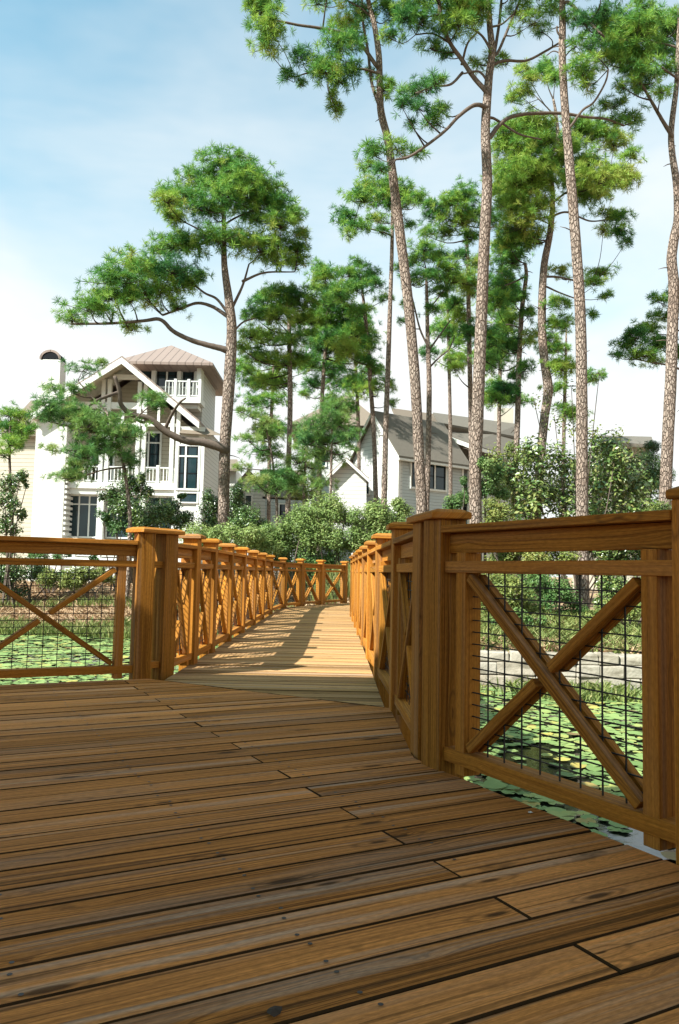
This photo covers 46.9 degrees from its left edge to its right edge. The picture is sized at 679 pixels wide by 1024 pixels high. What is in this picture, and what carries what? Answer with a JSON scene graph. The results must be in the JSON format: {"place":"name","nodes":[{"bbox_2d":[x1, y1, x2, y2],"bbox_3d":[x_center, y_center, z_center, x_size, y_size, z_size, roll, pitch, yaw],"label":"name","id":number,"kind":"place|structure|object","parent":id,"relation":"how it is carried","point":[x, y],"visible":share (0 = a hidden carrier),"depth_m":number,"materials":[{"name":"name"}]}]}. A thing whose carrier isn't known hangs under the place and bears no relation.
{"place":"outdoors","nodes":[
{"label":"outdoors","id":0,"kind":"place"},
{"bbox_2d":[233,469,306,529],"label":"cottage","id":1,"kind":"structure","parent":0,"point":[253,497],"depth_m":46.17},
{"bbox_2d":[0,572,640,675],"bbox_3d":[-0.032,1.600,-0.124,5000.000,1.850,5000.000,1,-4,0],"label":"ground","id":2,"kind":"structure","parent":0,"point":[561,604],"depth_m":25.17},
{"bbox_2d":[0,468,30,604],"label":"shrub","id":3,"kind":"object","parent":2,"relation":"on","point":[20,475],"visible":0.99,"depth_m":25.05,"materials":[{"name":"green plant"}]},
{"bbox_2d":[0,400,41,557],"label":"pine tree","id":4,"kind":"object","parent":2,"relation":"on","point":[17,429],"visible":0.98,"depth_m":26.94,"materials":[{"name":"green plant"}]},
{"bbox_2d":[0,553,69,603],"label":"shrub","id":5,"kind":"object","parent":2,"relation":"on","point":[24,571],"visible":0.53,"depth_m":25.48,"materials":[{"name":"green plant"}]},
{"bbox_2d":[0,553,99,593],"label":"shrub","id":6,"kind":"object","parent":2,"relation":"on","point":[58,556],"visible":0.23,"depth_m":26.96,"materials":[{"name":"green plant"}]},
{"bbox_2d":[34,566,115,600],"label":"shrub","id":7,"kind":"object","parent":2,"relation":"on","point":[81,576],"visible":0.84,"depth_m":25.14,"materials":[{"name":"green plant"}]},
{"bbox_2d":[24,355,169,602],"bbox_3d":[-8.056,-1.154,25.455,4.944,8.310,3.841,1,-4,0],"label":"pine tree","id":8,"kind":"object","parent":2,"relation":"on","point":[102,426],"visible":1,"depth_m":25.00,"materials":[{"name":"green plant"}]},
{"bbox_2d":[0,345,222,582],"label":"white house","id":9,"kind":"structure","parent":2,"relation":"on","point":[60,509],"depth_m":36.53,"materials":[{"name":"beige"}]},
{"bbox_2d":[68,495,96,537],"bbox_3d":[-11.957,0.198,36.541,1.477,2.021,0.110,1,-4,0],"label":"window","id":10,"kind":"structure","parent":9,"relation":"in","point":[83,521],"depth_m":36.56,"materials":[{"name":"glass"}]},
{"bbox_2d":[105,496,136,538],"bbox_3d":[-10.111,0.243,36.640,1.657,2.021,0.110,1,-4,0],"label":"window","id":11,"kind":"structure","parent":9,"relation":"in","point":[107,535],"depth_m":36.60,"materials":[{"name":"white paint"}]},
{"bbox_2d":[145,431,161,469],"bbox_3d":[-9.084,-2.975,37.894,0.915,1.875,0.110,1,-4,0],"label":"window","id":12,"kind":"structure","parent":9,"relation":"in","point":[153,445],"depth_m":37.90,"materials":[{"name":"glass"}]},
{"bbox_2d":[156,371,176,388],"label":"window","id":13,"kind":"structure","parent":9,"relation":"in","point":[161,377],"depth_m":41.64,"materials":[{"name":"glass"}]},
{"bbox_2d":[175,444,200,490],"bbox_3d":[-6.966,-2.057,35.971,1.103,2.141,0.110,1,-4,0],"label":"window","id":14,"kind":"structure","parent":9,"relation":"in","point":[189,456],"depth_m":35.97,"materials":[{"name":"white paint"}]},
{"bbox_2d":[94,507,134,591],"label":"shrub","id":15,"kind":"object","parent":2,"relation":"on","point":[108,521],"visible":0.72,"depth_m":27.61,"materials":[{"name":"green plant"}]},
{"bbox_2d":[96,470,154,582],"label":"tree","id":16,"kind":"object","parent":2,"relation":"on","point":[113,496],"visible":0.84,"depth_m":27.83,"materials":[{"name":"green plant"}]},
{"bbox_2d":[0,593,309,639],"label":"grass","id":17,"kind":"structure","parent":2,"relation":"on","point":[37,630],"depth_m":21.39,"materials":[{"name":"plant"}]},
{"bbox_2d":[123,492,199,538],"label":"shrub","id":18,"kind":"object","parent":2,"relation":"on","point":[165,514],"visible":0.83,"depth_m":27.42,"materials":[{"name":"green plant"}]},
{"bbox_2d":[0,580,349,632],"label":"straw","id":19,"kind":"object","parent":2,"relation":"on","point":[54,595],"visible":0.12,"depth_m":24.03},
{"bbox_2d":[50,141,312,576],"bbox_3d":[-5.435,-5.244,27.393,9.183,16.086,4.883,2,-4,-10],"label":"pine tree","id":20,"kind":"object","parent":2,"relation":"on","point":[247,187],"visible":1,"depth_m":27.21,"materials":[{"name":"green plant"}]},
{"bbox_2d":[197,481,249,531],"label":"shrub","id":21,"kind":"object","parent":2,"relation":"on","point":[236,498],"visible":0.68,"depth_m":28.71,"materials":[{"name":"green plant"}]},
{"bbox_2d":[179,521,283,574],"bbox_3d":[-3.379,1.712,23.417,3.122,2.894,1.868,-1,-5,21],"label":"shrub","id":22,"kind":"object","parent":2,"relation":"on","point":[253,538],"visible":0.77,"depth_m":22.99,"materials":[{"name":"green plant"}]},
{"bbox_2d":[229,459,242,575],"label":"pale house","id":23,"kind":"structure","parent":2,"relation":"on","point":[234,476],"depth_m":50.33,"materials":[{"name":"white paint"}]},
{"bbox_2d":[227,502,269,533],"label":"shrub","id":24,"kind":"object","parent":2,"relation":"on","point":[244,515],"visible":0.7,"depth_m":26.15,"materials":[{"name":"green plant"}]},
{"bbox_2d":[231,403,307,579],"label":"pine tree","id":25,"kind":"object","parent":2,"relation":"on","point":[274,478],"visible":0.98,"depth_m":25.44,"materials":[{"name":"green plant"}]},
{"bbox_2d":[164,603,384,707],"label":"boardwalk","id":26,"kind":"structure","parent":2,"relation":"on","point":[313,651],"depth_m":7.26,"materials":[{"name":"brown wood"}]},
{"bbox_2d":[174,543,197,665],"bbox_3d":[-1.361,0.791,6.586,0.145,1.038,0.647,1,-4,4],"label":"railing","id":27,"kind":"object","parent":26,"relation":"on","point":[183,656],"visible":0.6,"depth_m":6.68,"materials":[{"name":"brown wood"}]},
{"bbox_2d":[179,534,205,670],"bbox_3d":[-1.346,1.568,6.917,0.200,2.749,0.200,1,-4,4],"label":"railing post","id":28,"kind":"object","parent":26,"relation":"attached to","point":[193,539],"visible":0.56,"depth_m":6.93,"materials":[{"name":"brown wood"}]},
{"bbox_2d":[198,546,216,655],"bbox_3d":[-1.327,0.859,7.454,0.153,1.038,0.826,1,-4,0],"label":"railing","id":29,"kind":"object","parent":26,"relation":"on","point":[204,644],"visible":0.59,"depth_m":7.60,"materials":[{"name":"brown wood"}]},
{"bbox_2d":[199,538,221,657],"bbox_3d":[-1.338,1.643,7.875,0.202,2.749,0.202,1,-4,0],"label":"railing post","id":30,"kind":"object","parent":26,"relation":"attached to","point":[211,543],"visible":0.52,"depth_m":7.88,"materials":[{"name":"brown wood"}]},
{"bbox_2d":[215,550,232,645],"bbox_3d":[-1.328,0.947,8.581,0.152,1.038,1.166,1,-4,0],"label":"railing","id":31,"kind":"object","parent":26,"relation":"on","point":[222,600],"visible":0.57,"depth_m":8.79,"materials":[{"name":"brown wood"}]},
{"bbox_2d":[219,543,237,645],"bbox_3d":[-1.347,1.743,9.171,0.201,2.749,0.201,1,-4,0],"label":"railing post","id":32,"kind":"object","parent":26,"relation":"attached to","point":[229,547],"visible":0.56,"depth_m":9.18,"materials":[{"name":"brown wood"}]},
{"bbox_2d":[232,553,245,635],"bbox_3d":[-1.333,1.048,9.886,0.146,1.038,1.185,1,-4,0],"label":"railing","id":33,"kind":"object","parent":26,"relation":"on","point":[237,597],"visible":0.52,"depth_m":10.12,"materials":[{"name":"brown wood"}]},
{"bbox_2d":[234,547,249,636],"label":"railing post","id":34,"kind":"object","parent":26,"relation":"attached to","point":[241,550],"visible":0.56,"depth_m":10.50,"materials":[{"name":"brown wood"}]},
{"bbox_2d":[245,555,256,627],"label":"railing","id":35,"kind":"object","parent":26,"relation":"on","point":[249,620],"visible":0.56,"depth_m":11.58,"materials":[{"name":"brown wood"}]},
{"bbox_2d":[246,550,259,628],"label":"railing post","id":36,"kind":"object","parent":26,"relation":"attached to","point":[254,553],"visible":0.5,"depth_m":11.99,"materials":[{"name":"brown wood"}]},
{"bbox_2d":[256,557,265,620],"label":"railing","id":37,"kind":"object","parent":26,"relation":"on","point":[259,615],"visible":0.51,"depth_m":13.10,"materials":[{"name":"brown wood"}]},
{"bbox_2d":[256,553,267,622],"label":"railing post","id":38,"kind":"object","parent":26,"relation":"attached to","point":[261,555],"visible":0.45,"depth_m":13.48,"materials":[{"name":"brown wood"}]},
{"bbox_2d":[265,559,272,614],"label":"railing","id":39,"kind":"object","parent":26,"relation":"on","point":[268,589],"visible":0.59,"depth_m":14.77,"materials":[{"name":"brown wood"}]},
{"bbox_2d":[272,561,285,610],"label":"railing","id":40,"kind":"object","parent":26,"relation":"on","point":[278,590],"visible":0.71,"depth_m":16.81,"materials":[{"name":"brown wood"}]},
{"bbox_2d":[285,562,302,607],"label":"railing","id":41,"kind":"object","parent":26,"relation":"on","point":[291,589],"visible":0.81,"depth_m":18.49,"materials":[{"name":"brown wood"}]},
{"bbox_2d":[303,563,322,605],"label":"railing","id":42,"kind":"object","parent":26,"relation":"on","point":[311,589],"visible":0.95,"depth_m":19.63,"materials":[{"name":"brown wood"}]},
{"bbox_2d":[324,564,345,603],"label":"railing","id":43,"kind":"object","parent":26,"relation":"on","point":[340,595],"visible":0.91,"depth_m":20.96,"materials":[{"name":"brown wood"}]},
{"bbox_2d":[355,549,361,637],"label":"railing post","id":44,"kind":"object","parent":26,"relation":"attached to","point":[358,551],"visible":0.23,"depth_m":10.49,"materials":[{"name":"brown wood"}]},
{"bbox_2d":[359,546,366,653],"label":"railing post","id":45,"kind":"object","parent":26,"relation":"attached to","point":[363,549],"visible":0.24,"depth_m":9.04,"materials":[{"name":"brown wood"}]},
{"bbox_2d":[362,552,366,647],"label":"railing","id":46,"kind":"object","parent":26,"relation":"on","point":[364,555],"visible":0.16,"depth_m":8.78,"materials":[{"name":"brown wood"}]},
{"bbox_2d":[364,541,374,673],"bbox_3d":[0.319,1.656,7.615,0.202,2.749,0.202,1,-4,0],"label":"railing post","id":47,"kind":"object","parent":26,"relation":"attached to","point":[370,545],"visible":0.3,"depth_m":7.62,"materials":[{"name":"brown wood"}]},
{"bbox_2d":[367,547,374,663],"bbox_3d":[0.342,0.854,6.950,0.157,1.038,1.316,1,-4,0],"label":"railing","id":48,"kind":"object","parent":26,"relation":"on","point":[372,600],"visible":0.21,"depth_m":7.31,"materials":[{"name":"brown wood"}]},
{"bbox_2d":[371,533,390,707],"bbox_3d":[0.334,1.544,6.170,0.205,2.749,0.205,1,-4,0],"label":"railing post","id":49,"kind":"object","parent":26,"relation":"attached to","point":[381,538],"visible":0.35,"depth_m":6.17,"materials":[{"name":"brown wood"}]},
{"bbox_2d":[376,540,390,693],"bbox_3d":[0.368,0.744,5.530,0.145,1.038,1.265,1,-4,-1],"label":"railing","id":50,"kind":"object","parent":26,"relation":"on","point":[384,619],"visible":0.38,"depth_m":5.80,"materials":[{"name":"brown wood"}]},
{"bbox_2d":[234,352,326,549],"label":"pine tree","id":51,"kind":"object","parent":2,"relation":"on","point":[258,399],"visible":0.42,"depth_m":42.11,"materials":[{"name":"green plant"}]},
{"bbox_2d":[235,279,327,561],"bbox_3d":[-2.438,-3.051,30.410,3.862,12.247,3.370,1,-4,0],"label":"pine tree","id":52,"kind":"object","parent":2,"relation":"on","point":[287,303],"visible":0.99,"depth_m":30.32,"materials":[{"name":"green plant"}]},
{"bbox_2d":[259,502,325,602],"bbox_3d":[-1.562,1.307,24.278,2.286,3.172,2.036,1,-4,0],"label":"shrub","id":53,"kind":"object","parent":2,"relation":"on","point":[281,532],"visible":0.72,"depth_m":23.92,"materials":[{"name":"green plant"}]},
{"bbox_2d":[277,425,339,545],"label":"pine tree","id":54,"kind":"object","parent":2,"relation":"on","point":[311,484],"visible":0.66,"depth_m":26.59,"materials":[{"name":"green plant"}]},
{"bbox_2d":[268,544,350,599],"bbox_3d":[-1.125,1.908,24.379,3.387,2.015,1.848,1,-4,0],"label":"shrub","id":55,"kind":"object","parent":2,"relation":"on","point":[312,560],"visible":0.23,"depth_m":24.04,"materials":[{"name":"green plant"}]},
{"bbox_2d":[295,558,350,603],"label":"reeds","id":56,"kind":"object","parent":2,"relation":"on","point":[332,597],"visible":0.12,"depth_m":22.91,"materials":[{"name":"green plant"}]},
{"bbox_2d":[286,390,366,573],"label":"pine tree","id":57,"kind":"object","parent":2,"relation":"on","point":[334,417],"visible":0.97,"depth_m":24.66,"materials":[{"name":"green plant"}]},
{"bbox_2d":[294,491,363,573],"bbox_3d":[-0.306,0.991,24.189,2.176,3.413,1.973,1,-4,0],"label":"shrub","id":58,"kind":"object","parent":2,"relation":"on","point":[335,511],"visible":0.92,"depth_m":23.92,"materials":[{"name":"green plant"}]},
{"bbox_2d":[292,395,369,563],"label":"hip roofed house","id":59,"kind":"structure","parent":2,"relation":"on","point":[364,414],"depth_m":52.42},
{"bbox_2d":[239,0,426,513],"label":"pine tree","id":60,"kind":"object","parent":2,"relation":"on","point":[263,15],"visible":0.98,"depth_m":24.45,"materials":[{"name":"green plant"}]},
{"bbox_2d":[295,255,374,553],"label":"pine tree","id":61,"kind":"object","parent":2,"relation":"on","point":[329,322],"visible":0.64,"depth_m":33.58,"materials":[{"name":"green plant"}]},
{"bbox_2d":[312,304,390,528],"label":"pine tree","id":62,"kind":"object","parent":2,"relation":"on","point":[358,384],"visible":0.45,"depth_m":43.22,"materials":[{"name":"green plant"}]},
{"bbox_2d":[320,254,399,503],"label":"pine tree","id":63,"kind":"object","parent":2,"relation":"on","point":[342,290],"visible":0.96,"depth_m":32.20,"materials":[{"name":"green plant"}]},
{"bbox_2d":[329,171,429,512],"bbox_3d":[1.512,-5.295,30.395,4.151,17.193,4.350,2,-4,-8],"label":"pine tree","id":64,"kind":"object","parent":2,"relation":"on","point":[361,192],"visible":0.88,"depth_m":30.64,"materials":[{"name":"green plant"}]},
{"bbox_2d":[345,496,414,549],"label":"shrub","id":65,"kind":"object","parent":2,"relation":"on","point":[377,517],"visible":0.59,"depth_m":24.37,"materials":[{"name":"green plant"}]},
{"bbox_2d":[326,408,533,579],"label":"gabled house","id":66,"kind":"structure","parent":2,"relation":"on","point":[355,484],"depth_m":44.19,"materials":[{"name":"white"}]},
{"bbox_2d":[410,462,447,492],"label":"window","id":67,"kind":"structure","parent":66,"relation":"in","point":[438,474],"depth_m":43.91,"materials":[{"name":"glass"}]},
{"bbox_2d":[393,237,473,510],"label":"pine tree","id":68,"kind":"object","parent":2,"relation":"on","point":[442,273],"visible":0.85,"depth_m":31.40,"materials":[{"name":"green plant"}]},
{"bbox_2d":[418,282,473,507],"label":"pine tree","id":69,"kind":"object","parent":2,"relation":"on","point":[439,326],"visible":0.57,"depth_m":41.42,"materials":[{"name":"green plant"}]},
{"bbox_2d":[442,475,468,508],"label":"shrub","id":70,"kind":"object","parent":2,"relation":"on","point":[460,499],"visible":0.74,"depth_m":29.71,"materials":[{"name":"green plant"}]},
{"bbox_2d":[416,174,507,452],"bbox_3d":[5.462,-5.650,34.516,4.492,18.493,3.011,1,-4,0],"label":"pine tree","id":71,"kind":"object","parent":2,"relation":"on","point":[466,216],"visible":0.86,"depth_m":34.68,"materials":[{"name":"green plant"}]},
{"bbox_2d":[476,456,510,576],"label":"shrub","id":72,"kind":"object","parent":2,"relation":"on","point":[493,474],"visible":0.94,"depth_m":23.24,"materials":[{"name":"green plant"}]},
{"bbox_2d":[465,239,535,574],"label":"pine tree","id":73,"kind":"object","parent":2,"relation":"on","point":[499,374],"visible":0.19,"depth_m":40.44,"materials":[{"name":"green plant"}]},
{"bbox_2d":[351,0,651,560],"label":"pine tree","id":74,"kind":"object","parent":2,"relation":"on","point":[456,15],"visible":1,"depth_m":23.75,"materials":[{"name":"green plant"}]},
{"bbox_2d":[468,226,538,594],"bbox_3d":[6.131,-3.640,29.631,2.726,14.050,3.696,1,-4,0],"label":"pine tree","id":75,"kind":"object","parent":2,"relation":"on","point":[500,295],"visible":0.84,"depth_m":29.38,"materials":[{"name":"green plant"}]},
{"bbox_2d":[481,573,547,615],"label":"shrub","id":76,"kind":"object","parent":2,"relation":"on","point":[498,580],"visible":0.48,"depth_m":19.59,"materials":[{"name":"green plant"}]},
{"bbox_2d":[487,607,548,626],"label":"shrub","id":77,"kind":"object","parent":2,"relation":"on","point":[528,620],"visible":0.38,"depth_m":17.33,"materials":[{"name":"green plant"}]},
{"bbox_2d":[482,440,561,595],"bbox_3d":[6.385,0.302,28.065,3.223,5.870,2.444,1,-4,0],"label":"shrub","id":78,"kind":"object","parent":2,"relation":"on","point":[508,449],"visible":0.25,"depth_m":28.23,"materials":[{"name":"green plant"}]},
{"bbox_2d":[480,497,582,597],"bbox_3d":[5.228,1.262,21.733,2.940,3.298,1.790,-1,-5,22],"label":"shrub","id":79,"kind":"object","parent":2,"relation":"on","point":[497,514],"visible":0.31,"depth_m":21.56,"materials":[{"name":"green plant"}]},
{"bbox_2d":[518,574,589,614],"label":"shrub","id":80,"kind":"object","parent":2,"relation":"on","point":[532,580],"visible":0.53,"depth_m":20.49,"materials":[{"name":"green plant"}]},
{"bbox_2d":[480,649,641,689],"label":"stone wall","id":81,"kind":"structure","parent":2,"relation":"on","point":[617,671],"depth_m":13.03,"materials":[{"name":"stone"}]},
{"bbox_2d":[480,608,641,653],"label":"undergrowth","id":82,"kind":"object","parent":2,"relation":"on","point":[632,628],"visible":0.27,"depth_m":15.72,"materials":[{"name":"green plant"}]},
{"bbox_2d":[480,676,641,703],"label":"grass","id":83,"kind":"structure","parent":2,"relation":"on","point":[615,689],"depth_m":11.99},
{"bbox_2d":[480,635,641,653],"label":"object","id":84,"kind":"object","parent":2,"relation":"on","point":[554,646],"visible":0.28,"depth_m":13.51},
{"bbox_2d":[478,53,649,599],"bbox_3d":[8.437,-7.198,28.808,6.753,21.079,4.337,2,-4,-6],"label":"pine tree","id":85,"kind":"object","parent":2,"relation":"on","point":[523,177],"visible":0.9,"depth_m":28.54,"materials":[{"name":"green plant"}]},
{"bbox_2d":[531,328,608,578],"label":"pine tree","id":86,"kind":"object","parent":2,"relation":"on","point":[555,346],"visible":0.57,"depth_m":41.42,"materials":[{"name":"green plant"}]},
{"bbox_2d":[523,0,622,611],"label":"pine tree","id":87,"kind":"object","parent":2,"relation":"on","point":[598,20],"visible":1,"depth_m":23.03,"materials":[{"name":"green plant"}]},
{"bbox_2d":[497,429,658,603],"bbox_3d":[8.149,0.144,26.977,6.097,6.169,2.422,1,-4,0],"label":"magnolia bush","id":88,"kind":"object","parent":2,"relation":"on","point":[615,475],"visible":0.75,"depth_m":26.91,"materials":[{"name":"green plant"}]},
{"bbox_2d":[528,369,632,602],"bbox_3d":[8.533,-0.892,27.311,3.639,8.275,1.824,1,-4,0],"label":"tree","id":89,"kind":"object","parent":2,"relation":"on","point":[589,431],"visible":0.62,"depth_m":27.61,"materials":[{"name":"green plant"}]},
{"bbox_2d":[545,439,659,597],"bbox_3d":[9.845,0.210,29.201,4.792,6.221,2.687,1,-4,0],"label":"shrub","id":90,"kind":"object","parent":2,"relation":"on","point":[635,458],"visible":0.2,"depth_m":28.94,"materials":[{"name":"green plant"}]},
{"bbox_2d":[592,575,628,609],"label":"shrub","id":91,"kind":"object","parent":2,"relation":"on","point":[610,582],"visible":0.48,"depth_m":19.89,"materials":[{"name":"green plant"}]},
{"bbox_2d":[572,435,651,589],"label":"beige house","id":92,"kind":"structure","parent":2,"relation":"on","point":[634,442],"depth_m":44.95,"materials":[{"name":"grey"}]},
{"bbox_2d":[585,577,640,626],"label":"shrub","id":93,"kind":"object","parent":2,"relation":"on","point":[633,612],"visible":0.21,"depth_m":17.18,"materials":[{"name":"green plant"}]},
{"bbox_2d":[589,550,640,578],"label":"shrub","id":94,"kind":"object","parent":2,"relation":"on","point":[615,555],"visible":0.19,"depth_m":22.45,"materials":[{"name":"green plant"}]},
{"bbox_2d":[579,0,678,549],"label":"pine tree","id":95,"kind":"object","parent":2,"relation":"on","point":[636,40],"visible":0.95,"depth_m":24.44,"materials":[{"name":"green plant"}]},
{"bbox_2d":[606,285,678,411],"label":"pine tree","id":96,"kind":"object","parent":2,"relation":"on","point":[643,330],"visible":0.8,"depth_m":31.41,"materials":[{"name":"green plant"}]},
{"bbox_2d":[637,440,675,496],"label":"cedar","id":97,"kind":"object","parent":2,"relation":"on","point":[652,446],"visible":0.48,"depth_m":29.90,"materials":[{"name":"green plant"}]},
{"bbox_2d":[0,635,675,863],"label":"water","id":98,"kind":"structure","parent":0,"point":[634,838],"depth_m":8.34,"materials":[{"name":"green liquid"}]},
{"bbox_2d":[0,635,675,859],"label":"lily pads","id":99,"kind":"object","parent":98,"relation":"on","point":[491,784],"visible":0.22,"depth_m":10.85,"materials":[{"name":"plant"}]},
{"bbox_2d":[0,679,678,1023],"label":"deck","id":100,"kind":"structure","parent":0,"point":[171,852],"depth_m":2.11,"materials":[{"name":"brown wood"}]},
{"bbox_2d":[0,536,137,678],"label":"railing","id":101,"kind":"object","parent":100,"relation":"on","point":[121,550],"visible":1,"depth_m":5.74,"materials":[{"name":"brown wood"}]},
{"bbox_2d":[126,527,184,680],"bbox_3d":[-1.468,1.498,6.045,0.200,2.749,0.437,-2,-5,33],"label":"corner post","id":102,"kind":"object","parent":100,"relation":"on","point":[153,620],"visible":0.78,"depth_m":6.07,"materials":[{"name":"brown wood"}]},
{"bbox_2d":[386,522,412,748],"bbox_3d":[0.371,1.436,4.774,0.205,2.749,0.205,1,-4,0],"label":"railing post","id":103,"kind":"object","parent":100,"relation":"attached to","point":[398,529],"visible":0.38,"depth_m":4.78,"materials":[{"name":"brown wood"}]},
{"bbox_2d":[393,531,412,728],"bbox_3d":[0.403,0.646,4.251,0.145,1.038,1.030,1,-4,-2],"label":"railing","id":104,"kind":"object","parent":100,"relation":"on","point":[402,699],"visible":0.48,"depth_m":4.46,"materials":[{"name":"brown wood"}]},
{"bbox_2d":[406,509,471,778],"bbox_3d":[0.424,1.355,3.499,0.180,2.717,0.438,2,-4,-10],"label":"corner post","id":105,"kind":"object","parent":100,"relation":"attached to","point":[433,684],"visible":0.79,"depth_m":3.41,"materials":[{"name":"brown wood"}]},
{"bbox_2d":[441,509,675,850],"bbox_3d":[0.774,0.547,2.880,0.145,1.038,1.163,4,-5,-29],"label":"railing","id":106,"kind":"object","parent":100,"relation":"on","point":[646,805],"visible":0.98,"depth_m":2.73,"materials":[{"name":"brown wood"}]},
{"bbox_2d":[665,486,678,864],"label":"railing post","id":107,"kind":"object","parent":100,"relation":"attached to","point":[672,494],"visible":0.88,"depth_m":2.34,"materials":[{"name":"brown wood"}]},
{"bbox_2d":[0,0,678,576],"label":"sky","id":108,"kind":"structure","parent":0,"point":[101,101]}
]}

